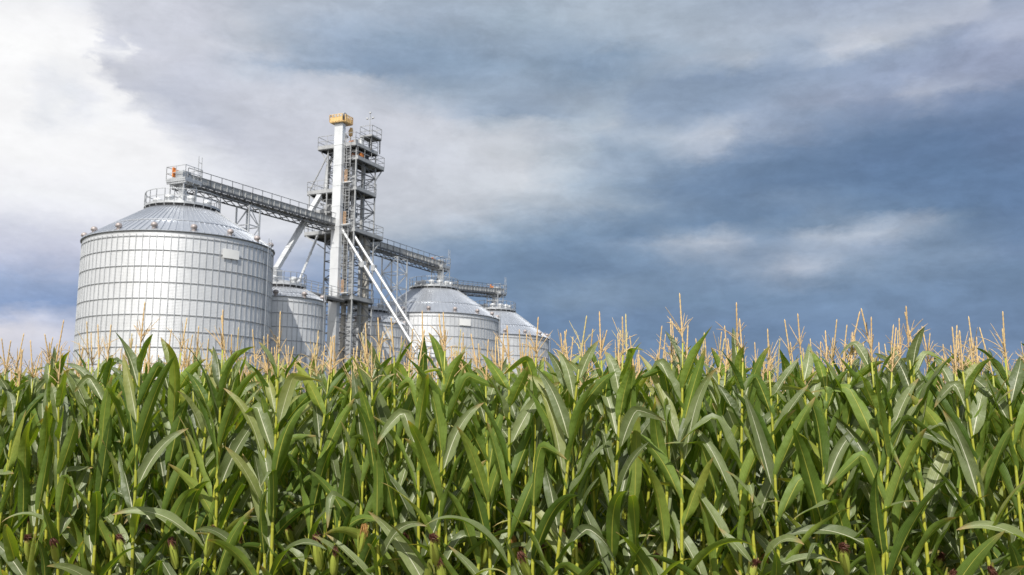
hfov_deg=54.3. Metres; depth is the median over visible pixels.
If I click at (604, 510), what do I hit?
corn plant
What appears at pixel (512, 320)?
grain bin
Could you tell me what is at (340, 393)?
corn plant
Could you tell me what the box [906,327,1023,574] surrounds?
corn plant
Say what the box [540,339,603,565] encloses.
corn plant
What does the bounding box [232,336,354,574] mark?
corn plant
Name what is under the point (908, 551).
corn plant
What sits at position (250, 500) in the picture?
corn plant
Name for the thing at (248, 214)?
support frame
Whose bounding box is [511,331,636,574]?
corn plant
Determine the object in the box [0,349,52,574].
corn plant
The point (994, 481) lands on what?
corn plant
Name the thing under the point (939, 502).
corn plant
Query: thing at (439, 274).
support frame
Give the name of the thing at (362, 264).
grain spout
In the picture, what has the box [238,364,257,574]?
corn plant
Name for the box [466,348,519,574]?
corn plant
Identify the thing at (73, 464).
corn plant
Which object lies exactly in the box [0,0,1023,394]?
sky
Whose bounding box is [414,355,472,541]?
corn plant
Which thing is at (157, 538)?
corn plant
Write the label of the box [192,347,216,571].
corn plant
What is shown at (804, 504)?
corn plant
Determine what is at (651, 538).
corn plant
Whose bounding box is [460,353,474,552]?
corn plant
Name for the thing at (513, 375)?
corn plant
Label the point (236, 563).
corn plant
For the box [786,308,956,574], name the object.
corn plant
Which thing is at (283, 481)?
corn plant
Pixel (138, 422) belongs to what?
corn plant
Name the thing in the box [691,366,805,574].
corn plant
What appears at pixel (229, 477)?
corn plant
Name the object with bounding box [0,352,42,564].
corn plant
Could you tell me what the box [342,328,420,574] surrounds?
corn plant
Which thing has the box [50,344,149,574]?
corn plant
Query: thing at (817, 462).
corn plant
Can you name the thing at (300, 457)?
corn plant
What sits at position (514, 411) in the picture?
corn plant
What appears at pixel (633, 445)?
corn plant
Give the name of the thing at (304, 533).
corn plant
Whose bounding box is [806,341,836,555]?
corn plant
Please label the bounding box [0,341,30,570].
corn plant
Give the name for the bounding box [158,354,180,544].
corn plant
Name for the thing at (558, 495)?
corn plant
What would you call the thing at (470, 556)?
corn plant
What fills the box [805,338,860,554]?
corn plant
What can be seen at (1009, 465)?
corn plant
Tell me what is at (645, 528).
corn plant
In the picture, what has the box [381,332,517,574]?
corn plant
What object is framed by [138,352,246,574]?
corn plant
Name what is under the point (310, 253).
grain spout
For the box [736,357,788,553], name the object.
corn plant
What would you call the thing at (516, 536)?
corn plant
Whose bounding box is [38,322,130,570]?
corn plant
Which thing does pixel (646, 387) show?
corn plant
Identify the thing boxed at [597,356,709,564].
corn plant
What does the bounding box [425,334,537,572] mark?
corn plant
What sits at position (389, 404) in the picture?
corn plant
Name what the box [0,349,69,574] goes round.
corn plant
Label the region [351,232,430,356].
grain spout
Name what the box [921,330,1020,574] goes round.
corn plant
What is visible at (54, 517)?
corn plant
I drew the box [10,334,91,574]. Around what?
corn plant
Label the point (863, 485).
corn plant
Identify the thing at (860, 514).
corn plant
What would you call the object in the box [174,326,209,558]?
corn plant
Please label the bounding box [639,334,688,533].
corn plant
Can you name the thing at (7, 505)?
corn plant
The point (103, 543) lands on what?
corn plant
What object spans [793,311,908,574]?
corn plant
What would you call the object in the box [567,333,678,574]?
corn plant
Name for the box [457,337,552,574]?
corn plant
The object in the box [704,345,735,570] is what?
corn plant
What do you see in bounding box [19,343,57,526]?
corn plant
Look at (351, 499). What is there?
corn plant
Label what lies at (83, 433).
corn plant
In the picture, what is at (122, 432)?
corn plant
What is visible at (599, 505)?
corn plant
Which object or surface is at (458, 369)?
corn plant
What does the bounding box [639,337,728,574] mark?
corn plant
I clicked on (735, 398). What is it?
corn plant
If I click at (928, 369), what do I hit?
corn plant
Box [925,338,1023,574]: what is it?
corn plant
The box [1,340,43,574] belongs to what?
corn plant
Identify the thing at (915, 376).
corn plant
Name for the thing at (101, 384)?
corn plant
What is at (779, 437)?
corn plant
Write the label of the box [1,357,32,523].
corn plant
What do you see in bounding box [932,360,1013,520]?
corn plant
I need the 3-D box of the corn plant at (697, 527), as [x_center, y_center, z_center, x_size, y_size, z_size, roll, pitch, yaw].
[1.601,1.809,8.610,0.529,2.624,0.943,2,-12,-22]
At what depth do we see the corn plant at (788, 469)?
9.01 m
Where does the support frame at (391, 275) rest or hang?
on the ground
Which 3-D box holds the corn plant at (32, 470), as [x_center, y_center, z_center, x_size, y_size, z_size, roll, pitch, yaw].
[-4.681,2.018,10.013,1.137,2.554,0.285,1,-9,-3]
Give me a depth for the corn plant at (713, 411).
8.35 m
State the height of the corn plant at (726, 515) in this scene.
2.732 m
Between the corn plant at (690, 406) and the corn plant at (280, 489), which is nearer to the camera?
the corn plant at (690, 406)
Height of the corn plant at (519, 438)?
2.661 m
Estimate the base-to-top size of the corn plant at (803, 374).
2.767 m
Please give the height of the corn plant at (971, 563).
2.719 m
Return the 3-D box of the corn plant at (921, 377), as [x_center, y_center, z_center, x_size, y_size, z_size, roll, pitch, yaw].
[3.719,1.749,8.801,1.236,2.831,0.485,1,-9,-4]
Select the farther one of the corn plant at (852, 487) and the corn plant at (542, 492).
the corn plant at (542, 492)
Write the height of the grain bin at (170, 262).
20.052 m
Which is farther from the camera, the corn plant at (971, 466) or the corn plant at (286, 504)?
the corn plant at (286, 504)
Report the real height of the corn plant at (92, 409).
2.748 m
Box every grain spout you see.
[273,194,321,279]
[298,235,318,282]
[343,229,416,350]
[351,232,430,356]
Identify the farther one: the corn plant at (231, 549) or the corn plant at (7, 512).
the corn plant at (7, 512)
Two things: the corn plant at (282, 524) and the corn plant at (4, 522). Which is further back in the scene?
the corn plant at (4, 522)
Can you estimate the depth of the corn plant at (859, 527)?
8.35 m
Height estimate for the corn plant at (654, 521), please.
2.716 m
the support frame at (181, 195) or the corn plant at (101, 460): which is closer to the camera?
the corn plant at (101, 460)
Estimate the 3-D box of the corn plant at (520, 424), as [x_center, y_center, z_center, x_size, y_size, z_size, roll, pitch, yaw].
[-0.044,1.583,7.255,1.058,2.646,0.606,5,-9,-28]
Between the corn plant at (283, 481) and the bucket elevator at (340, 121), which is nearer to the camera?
the corn plant at (283, 481)
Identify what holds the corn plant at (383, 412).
on the ground
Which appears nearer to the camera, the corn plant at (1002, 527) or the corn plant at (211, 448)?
the corn plant at (1002, 527)
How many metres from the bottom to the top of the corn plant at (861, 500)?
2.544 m
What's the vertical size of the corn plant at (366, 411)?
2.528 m
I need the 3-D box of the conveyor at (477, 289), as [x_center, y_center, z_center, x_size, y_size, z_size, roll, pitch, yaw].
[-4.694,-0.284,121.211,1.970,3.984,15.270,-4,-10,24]
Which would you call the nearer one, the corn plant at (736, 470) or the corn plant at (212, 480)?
the corn plant at (736, 470)
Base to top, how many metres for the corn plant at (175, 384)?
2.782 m
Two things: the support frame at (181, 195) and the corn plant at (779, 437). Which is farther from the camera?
the support frame at (181, 195)
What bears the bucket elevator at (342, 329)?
on the ground
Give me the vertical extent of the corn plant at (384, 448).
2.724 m
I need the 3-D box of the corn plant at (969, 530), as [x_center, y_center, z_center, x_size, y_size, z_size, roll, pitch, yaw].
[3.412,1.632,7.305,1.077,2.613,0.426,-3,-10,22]
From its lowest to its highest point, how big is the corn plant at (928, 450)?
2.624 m
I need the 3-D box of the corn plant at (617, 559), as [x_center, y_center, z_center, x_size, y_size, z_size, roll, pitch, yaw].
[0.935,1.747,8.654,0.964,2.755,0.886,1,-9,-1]
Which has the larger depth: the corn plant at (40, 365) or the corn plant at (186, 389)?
the corn plant at (40, 365)
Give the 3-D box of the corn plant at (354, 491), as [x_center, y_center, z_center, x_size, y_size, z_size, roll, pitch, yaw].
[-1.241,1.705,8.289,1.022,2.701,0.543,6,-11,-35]
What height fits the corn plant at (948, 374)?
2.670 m
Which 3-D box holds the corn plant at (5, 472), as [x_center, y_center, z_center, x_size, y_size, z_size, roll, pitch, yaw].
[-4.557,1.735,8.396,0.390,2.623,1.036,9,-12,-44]
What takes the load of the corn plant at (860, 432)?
on the ground
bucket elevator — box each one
[326,113,352,379]
[339,166,350,382]
[346,139,357,374]
[355,164,365,370]
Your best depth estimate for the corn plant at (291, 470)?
8.60 m
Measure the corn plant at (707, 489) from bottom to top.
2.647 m
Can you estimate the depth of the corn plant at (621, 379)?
7.16 m
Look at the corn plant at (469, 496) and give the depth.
9.69 m
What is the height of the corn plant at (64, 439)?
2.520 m
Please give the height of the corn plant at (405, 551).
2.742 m
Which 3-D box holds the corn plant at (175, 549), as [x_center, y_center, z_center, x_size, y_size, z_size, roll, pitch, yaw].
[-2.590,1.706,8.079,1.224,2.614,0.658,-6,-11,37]
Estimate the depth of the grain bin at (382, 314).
99.78 m
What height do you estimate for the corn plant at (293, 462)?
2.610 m
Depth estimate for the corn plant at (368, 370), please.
10.06 m
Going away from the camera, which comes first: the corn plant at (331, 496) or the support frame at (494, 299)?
the corn plant at (331, 496)
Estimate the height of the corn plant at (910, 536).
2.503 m
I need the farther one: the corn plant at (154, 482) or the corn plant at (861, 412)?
the corn plant at (154, 482)
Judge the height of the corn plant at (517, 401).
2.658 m
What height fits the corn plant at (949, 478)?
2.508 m
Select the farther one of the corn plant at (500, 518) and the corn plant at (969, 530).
the corn plant at (500, 518)
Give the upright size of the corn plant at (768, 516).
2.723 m
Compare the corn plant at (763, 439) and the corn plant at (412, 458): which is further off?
the corn plant at (412, 458)
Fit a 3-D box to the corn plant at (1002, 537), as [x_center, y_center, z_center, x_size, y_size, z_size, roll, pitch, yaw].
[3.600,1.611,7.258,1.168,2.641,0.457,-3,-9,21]
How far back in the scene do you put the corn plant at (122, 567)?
8.17 m
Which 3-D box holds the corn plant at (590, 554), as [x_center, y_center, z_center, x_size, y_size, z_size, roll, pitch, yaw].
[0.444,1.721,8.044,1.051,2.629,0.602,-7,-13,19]
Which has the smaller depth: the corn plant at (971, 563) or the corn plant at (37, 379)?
the corn plant at (971, 563)
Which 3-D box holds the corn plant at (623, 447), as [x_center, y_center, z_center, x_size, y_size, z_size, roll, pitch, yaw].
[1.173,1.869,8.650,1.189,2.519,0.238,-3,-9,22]
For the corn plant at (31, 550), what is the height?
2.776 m
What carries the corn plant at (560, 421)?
on the ground
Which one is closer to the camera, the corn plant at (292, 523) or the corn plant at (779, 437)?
the corn plant at (779, 437)
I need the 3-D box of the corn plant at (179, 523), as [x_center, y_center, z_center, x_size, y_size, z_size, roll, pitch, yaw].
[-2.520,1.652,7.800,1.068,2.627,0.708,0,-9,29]
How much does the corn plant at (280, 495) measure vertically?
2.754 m
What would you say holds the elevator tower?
on the ground
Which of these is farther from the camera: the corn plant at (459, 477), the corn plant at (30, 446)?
the corn plant at (30, 446)
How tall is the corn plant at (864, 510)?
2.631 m
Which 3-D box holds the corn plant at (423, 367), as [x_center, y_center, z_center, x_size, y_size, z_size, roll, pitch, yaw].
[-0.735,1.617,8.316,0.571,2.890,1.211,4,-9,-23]
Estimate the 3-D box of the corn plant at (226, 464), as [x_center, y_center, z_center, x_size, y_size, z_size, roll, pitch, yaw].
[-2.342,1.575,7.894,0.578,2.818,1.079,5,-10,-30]
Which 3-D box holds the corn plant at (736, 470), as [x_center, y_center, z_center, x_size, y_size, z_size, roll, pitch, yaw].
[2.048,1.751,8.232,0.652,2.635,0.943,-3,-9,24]
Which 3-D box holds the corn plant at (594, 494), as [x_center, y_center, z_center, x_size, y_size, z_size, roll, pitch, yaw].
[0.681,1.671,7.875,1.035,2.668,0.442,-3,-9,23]
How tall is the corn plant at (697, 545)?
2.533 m
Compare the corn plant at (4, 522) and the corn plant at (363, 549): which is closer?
the corn plant at (363, 549)
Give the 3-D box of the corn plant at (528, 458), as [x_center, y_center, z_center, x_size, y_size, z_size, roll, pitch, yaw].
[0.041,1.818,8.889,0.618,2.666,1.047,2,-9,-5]
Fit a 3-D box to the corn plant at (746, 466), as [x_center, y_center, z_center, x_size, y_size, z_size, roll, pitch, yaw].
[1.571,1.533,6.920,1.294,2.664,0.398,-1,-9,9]
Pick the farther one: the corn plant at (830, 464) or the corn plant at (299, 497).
the corn plant at (299, 497)
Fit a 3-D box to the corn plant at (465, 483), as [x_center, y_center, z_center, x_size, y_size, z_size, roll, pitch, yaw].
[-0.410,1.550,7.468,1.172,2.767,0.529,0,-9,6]
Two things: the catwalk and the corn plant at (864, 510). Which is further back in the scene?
the catwalk
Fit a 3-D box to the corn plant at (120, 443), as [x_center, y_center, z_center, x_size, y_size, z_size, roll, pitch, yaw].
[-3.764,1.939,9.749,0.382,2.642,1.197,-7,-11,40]
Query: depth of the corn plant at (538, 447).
7.32 m
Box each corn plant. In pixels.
[0,320,69,574]
[0,334,43,555]
[0,338,19,565]
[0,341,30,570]
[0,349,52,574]
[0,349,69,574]
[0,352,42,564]
[0,357,13,474]
[1,325,139,574]
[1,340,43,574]
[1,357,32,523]
[2,337,70,567]
[3,347,112,571]
[3,369,27,514]
[6,361,37,510]
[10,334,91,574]
[15,333,115,561]
[15,387,70,561]
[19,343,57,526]
[20,351,42,390]
[27,346,79,510]
[28,342,83,571]
[36,443,83,574]
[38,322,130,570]
[39,346,106,574]
[48,339,170,574]
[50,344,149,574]
[52,358,92,570]
[54,376,80,501]
[62,325,136,574]
[71,343,104,537]
[86,357,116,554]
[93,348,121,554]
[96,334,157,574]
[97,351,178,572]
[102,302,192,574]
[105,344,194,574]
[107,318,206,574]
[107,334,207,574]
[112,334,260,574]
[116,338,236,574]
[124,339,220,570]
[124,339,220,571]
[124,349,176,544]
[126,349,252,574]
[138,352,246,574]
[139,329,181,554]
[150,401,178,564]
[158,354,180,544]
[158,364,218,568]
[166,327,254,574]
[169,315,294,574]
[170,337,312,569]
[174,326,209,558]
[176,310,262,574]
[180,357,290,574]
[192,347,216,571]
[195,346,323,574]
[197,311,326,574]
[206,353,247,574]
[208,335,339,574]
[209,356,223,491]
[220,337,302,563]
[227,329,295,574]
[227,337,354,574]
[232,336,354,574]
[232,347,310,574]
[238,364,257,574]
[253,345,357,571]
[257,331,331,574]
[269,365,302,561]
[274,337,376,574]
[276,345,302,574]
[278,335,385,570]
[278,356,305,553]
[279,343,353,566]
[285,345,301,546]
[288,346,401,574]
[293,343,348,565]
[294,454,347,556]
[302,372,331,563]
[307,323,434,574]
[309,332,402,574]
[314,318,432,574]
[323,318,458,574]
[325,353,346,449]
[331,336,411,552]
[336,348,369,566]
[339,331,410,567]
[341,362,415,574]
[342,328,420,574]
[348,352,368,574]
[349,354,456,574]
[354,350,412,570]
[356,342,435,574]
[361,342,381,518]
[363,346,400,498]
[368,312,504,574]
[373,329,471,574]
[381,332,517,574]
[392,314,525,574]
[403,311,467,553]
[406,353,413,540]
[407,352,506,569]
[408,359,448,541]
[410,334,526,574]
[413,343,501,574]
[414,336,477,574]
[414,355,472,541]
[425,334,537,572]
[426,326,559,574]
[429,347,504,573]
[440,339,526,574]
[447,329,471,544]
[451,342,474,574]
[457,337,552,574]
[459,338,538,574]
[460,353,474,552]
[463,333,556,574]
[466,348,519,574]
[467,345,516,572]
[468,344,489,563]
[468,366,549,528]
[471,350,568,574]
[472,330,552,566]
[476,329,623,574]
[491,343,546,568]
[492,343,653,574]
[497,367,548,574]
[500,315,616,574]
[503,317,577,574]
[504,342,541,561]
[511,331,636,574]
[515,333,595,572]
[530,341,611,574]
[530,344,545,541]
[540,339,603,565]
[541,349,626,573]
[541,360,559,574]
[547,330,621,572]
[550,311,662,574]
[550,329,661,574]
[558,316,664,574]
[563,375,605,574]
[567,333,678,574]
[570,342,613,549]
[589,326,713,574]
[589,326,719,574]
[589,330,658,572]
[597,350,649,533]
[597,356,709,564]
[598,336,679,567]
[605,355,658,542]
[612,314,685,574]
[616,318,708,574]
[620,293,754,574]
[622,385,656,502]
[635,358,689,539]
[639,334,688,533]
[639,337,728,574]
[645,318,839,574]
[645,325,775,574]
[646,338,703,546]
[654,321,691,572]
[654,332,771,574]
[656,341,776,574]
[663,347,713,551]
[665,338,779,574]
[673,338,716,545]
[678,349,727,566]
[690,362,814,574]
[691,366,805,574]
[692,427,721,563]
[703,331,795,571]
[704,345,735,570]
[712,302,803,574]
[718,329,851,574]
[721,339,747,553]
[722,349,805,562]
[725,339,819,563]
[726,356,792,564]
[735,375,797,543]
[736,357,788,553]
[743,319,866,574]
[746,330,871,574]
[750,342,771,532]
[762,345,791,534]
[770,332,918,574]
[773,348,819,565]
[781,313,837,574]
[783,319,921,574]
[783,358,872,574]
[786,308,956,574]
[786,342,819,570]
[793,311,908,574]
[798,317,994,574]
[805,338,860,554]
[806,339,829,508]
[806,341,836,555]
[811,342,864,574]
[821,325,902,574]
[826,324,985,574]
[829,328,932,574]
[845,330,902,520]
[846,344,911,574]
[850,306,1005,574]
[850,312,948,573]
[859,344,944,573]
[861,342,958,574]
[863,319,1002,574]
[870,358,970,574]
[882,331,923,569]
[898,344,971,570]
[901,325,1021,573]
[902,335,1022,563]
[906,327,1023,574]
[911,334,1001,555]
[915,334,944,498]
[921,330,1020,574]
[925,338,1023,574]
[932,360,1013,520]
[932,377,995,566]
[936,316,1021,574]
[937,337,1017,561]
[938,345,1000,503]
[939,311,1023,574]
[939,327,1023,569]
[941,356,977,555]
[944,328,1023,547]
[957,354,1023,571]
[965,346,1003,522]
[989,346,1023,553]
[1000,352,1021,524]
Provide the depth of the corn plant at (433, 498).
8.29 m
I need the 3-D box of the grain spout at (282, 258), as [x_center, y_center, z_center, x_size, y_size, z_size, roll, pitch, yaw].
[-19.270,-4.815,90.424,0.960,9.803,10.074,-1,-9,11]
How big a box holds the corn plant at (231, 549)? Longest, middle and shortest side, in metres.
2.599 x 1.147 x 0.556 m
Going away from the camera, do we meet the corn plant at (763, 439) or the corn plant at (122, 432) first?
the corn plant at (763, 439)
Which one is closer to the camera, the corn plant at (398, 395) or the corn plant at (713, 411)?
the corn plant at (713, 411)
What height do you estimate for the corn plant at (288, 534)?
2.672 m
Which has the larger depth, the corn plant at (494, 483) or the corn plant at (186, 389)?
the corn plant at (186, 389)
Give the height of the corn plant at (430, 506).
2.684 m
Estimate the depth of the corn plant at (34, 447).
9.15 m
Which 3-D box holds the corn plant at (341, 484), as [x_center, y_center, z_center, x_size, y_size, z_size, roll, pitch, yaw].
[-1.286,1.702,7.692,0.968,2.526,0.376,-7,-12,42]
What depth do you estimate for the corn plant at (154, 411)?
8.94 m
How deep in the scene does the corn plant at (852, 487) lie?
7.54 m
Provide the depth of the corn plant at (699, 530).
9.19 m
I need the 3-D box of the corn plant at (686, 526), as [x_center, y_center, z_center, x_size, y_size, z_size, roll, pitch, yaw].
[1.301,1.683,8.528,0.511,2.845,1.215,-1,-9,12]
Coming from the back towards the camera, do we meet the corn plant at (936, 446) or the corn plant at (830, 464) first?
the corn plant at (936, 446)
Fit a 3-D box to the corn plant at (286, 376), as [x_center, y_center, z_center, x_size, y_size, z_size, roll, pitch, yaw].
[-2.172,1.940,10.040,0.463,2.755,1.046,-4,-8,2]
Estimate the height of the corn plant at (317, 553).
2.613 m
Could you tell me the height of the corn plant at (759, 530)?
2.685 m
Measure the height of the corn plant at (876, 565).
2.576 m
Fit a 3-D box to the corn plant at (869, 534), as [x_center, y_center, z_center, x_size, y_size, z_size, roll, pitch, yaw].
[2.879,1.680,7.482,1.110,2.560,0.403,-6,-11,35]
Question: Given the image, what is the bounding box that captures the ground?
[15,488,1019,574]
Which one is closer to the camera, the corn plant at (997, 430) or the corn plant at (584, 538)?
the corn plant at (997, 430)
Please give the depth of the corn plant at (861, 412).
6.75 m
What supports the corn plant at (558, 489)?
on the ground
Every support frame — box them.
[169,182,196,201]
[235,205,260,235]
[380,256,407,366]
[431,269,449,283]
[487,293,502,306]
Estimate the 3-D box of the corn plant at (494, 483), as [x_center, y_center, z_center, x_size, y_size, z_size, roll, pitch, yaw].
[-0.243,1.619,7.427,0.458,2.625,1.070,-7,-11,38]
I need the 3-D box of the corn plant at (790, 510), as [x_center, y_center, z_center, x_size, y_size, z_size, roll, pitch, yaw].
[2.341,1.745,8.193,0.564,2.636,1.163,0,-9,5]
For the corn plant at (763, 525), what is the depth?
8.34 m
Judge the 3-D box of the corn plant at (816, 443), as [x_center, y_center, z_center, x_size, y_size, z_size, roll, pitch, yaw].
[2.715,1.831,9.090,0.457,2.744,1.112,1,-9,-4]
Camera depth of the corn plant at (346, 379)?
9.35 m
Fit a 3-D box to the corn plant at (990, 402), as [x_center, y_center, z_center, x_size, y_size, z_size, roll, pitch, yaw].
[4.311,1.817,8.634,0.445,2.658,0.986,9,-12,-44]
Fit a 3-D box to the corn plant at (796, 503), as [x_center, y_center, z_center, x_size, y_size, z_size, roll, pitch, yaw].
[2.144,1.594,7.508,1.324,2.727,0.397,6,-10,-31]
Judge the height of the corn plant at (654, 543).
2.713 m
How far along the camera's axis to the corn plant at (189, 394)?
9.68 m
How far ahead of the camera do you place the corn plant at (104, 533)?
8.15 m
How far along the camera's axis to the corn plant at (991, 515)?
7.48 m
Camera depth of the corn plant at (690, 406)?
7.18 m
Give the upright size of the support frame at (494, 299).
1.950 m
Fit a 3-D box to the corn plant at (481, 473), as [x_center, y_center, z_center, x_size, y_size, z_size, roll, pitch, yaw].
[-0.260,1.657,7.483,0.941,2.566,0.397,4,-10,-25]
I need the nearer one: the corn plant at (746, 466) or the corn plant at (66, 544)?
the corn plant at (746, 466)
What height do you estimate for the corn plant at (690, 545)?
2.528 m
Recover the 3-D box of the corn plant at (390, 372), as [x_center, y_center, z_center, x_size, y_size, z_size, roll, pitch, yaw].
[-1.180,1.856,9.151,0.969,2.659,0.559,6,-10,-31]
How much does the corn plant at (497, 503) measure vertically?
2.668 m
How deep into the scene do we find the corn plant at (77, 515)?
9.07 m
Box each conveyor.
[166,157,335,231]
[348,238,450,272]
[444,279,506,297]
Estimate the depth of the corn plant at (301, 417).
10.30 m
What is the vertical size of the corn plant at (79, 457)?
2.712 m
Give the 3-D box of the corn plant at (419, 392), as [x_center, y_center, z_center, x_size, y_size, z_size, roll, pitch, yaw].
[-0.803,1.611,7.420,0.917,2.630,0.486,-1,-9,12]
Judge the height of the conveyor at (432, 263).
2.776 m
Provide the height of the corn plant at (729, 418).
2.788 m
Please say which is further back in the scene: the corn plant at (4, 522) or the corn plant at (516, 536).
the corn plant at (4, 522)
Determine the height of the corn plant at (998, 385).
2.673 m
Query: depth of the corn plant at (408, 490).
8.46 m
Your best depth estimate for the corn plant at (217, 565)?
9.54 m
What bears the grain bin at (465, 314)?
on the ground
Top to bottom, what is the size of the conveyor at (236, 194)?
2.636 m
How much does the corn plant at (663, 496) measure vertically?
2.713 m
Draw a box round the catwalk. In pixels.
[297,277,344,302]
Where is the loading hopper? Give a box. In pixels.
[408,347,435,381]
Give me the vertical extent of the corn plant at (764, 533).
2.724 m
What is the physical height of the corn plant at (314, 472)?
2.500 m
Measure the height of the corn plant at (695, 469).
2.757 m
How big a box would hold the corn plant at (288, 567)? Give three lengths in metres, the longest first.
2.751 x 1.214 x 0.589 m
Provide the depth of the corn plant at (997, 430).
7.19 m
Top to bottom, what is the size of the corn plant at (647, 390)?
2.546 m
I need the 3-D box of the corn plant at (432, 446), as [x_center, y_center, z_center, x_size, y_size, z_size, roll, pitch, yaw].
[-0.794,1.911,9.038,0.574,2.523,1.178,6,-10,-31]
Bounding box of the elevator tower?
[304,112,384,388]
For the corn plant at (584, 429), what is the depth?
7.34 m
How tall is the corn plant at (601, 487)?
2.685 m
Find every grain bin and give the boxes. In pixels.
[73,188,274,379]
[269,270,326,392]
[338,298,406,386]
[384,276,500,381]
[475,300,550,374]
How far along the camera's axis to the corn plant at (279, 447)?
7.59 m
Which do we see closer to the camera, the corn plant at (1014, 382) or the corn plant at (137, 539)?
the corn plant at (1014, 382)
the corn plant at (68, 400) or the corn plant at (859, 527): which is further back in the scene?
the corn plant at (68, 400)
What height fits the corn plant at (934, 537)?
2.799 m
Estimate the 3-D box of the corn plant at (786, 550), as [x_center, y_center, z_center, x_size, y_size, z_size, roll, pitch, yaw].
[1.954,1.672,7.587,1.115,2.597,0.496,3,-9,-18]
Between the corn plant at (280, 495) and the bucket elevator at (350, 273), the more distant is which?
the bucket elevator at (350, 273)
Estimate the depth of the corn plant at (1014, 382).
6.70 m
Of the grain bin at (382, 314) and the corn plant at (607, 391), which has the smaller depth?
the corn plant at (607, 391)
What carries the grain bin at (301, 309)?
on the ground
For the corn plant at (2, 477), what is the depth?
9.29 m
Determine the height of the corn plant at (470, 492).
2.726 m
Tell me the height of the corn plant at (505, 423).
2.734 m
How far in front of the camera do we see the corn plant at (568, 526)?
8.12 m
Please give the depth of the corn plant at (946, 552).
7.38 m
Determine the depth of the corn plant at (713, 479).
7.12 m
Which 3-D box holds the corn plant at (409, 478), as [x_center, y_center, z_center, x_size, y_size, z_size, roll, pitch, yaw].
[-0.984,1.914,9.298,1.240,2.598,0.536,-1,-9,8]
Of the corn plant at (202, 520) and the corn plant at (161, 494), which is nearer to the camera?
the corn plant at (202, 520)
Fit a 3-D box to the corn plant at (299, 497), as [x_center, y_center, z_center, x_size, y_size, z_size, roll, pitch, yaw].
[-1.519,1.733,8.358,1.004,2.657,0.518,0,-9,6]
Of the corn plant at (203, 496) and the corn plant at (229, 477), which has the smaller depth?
the corn plant at (203, 496)
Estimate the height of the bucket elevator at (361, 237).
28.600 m
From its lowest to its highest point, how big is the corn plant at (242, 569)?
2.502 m

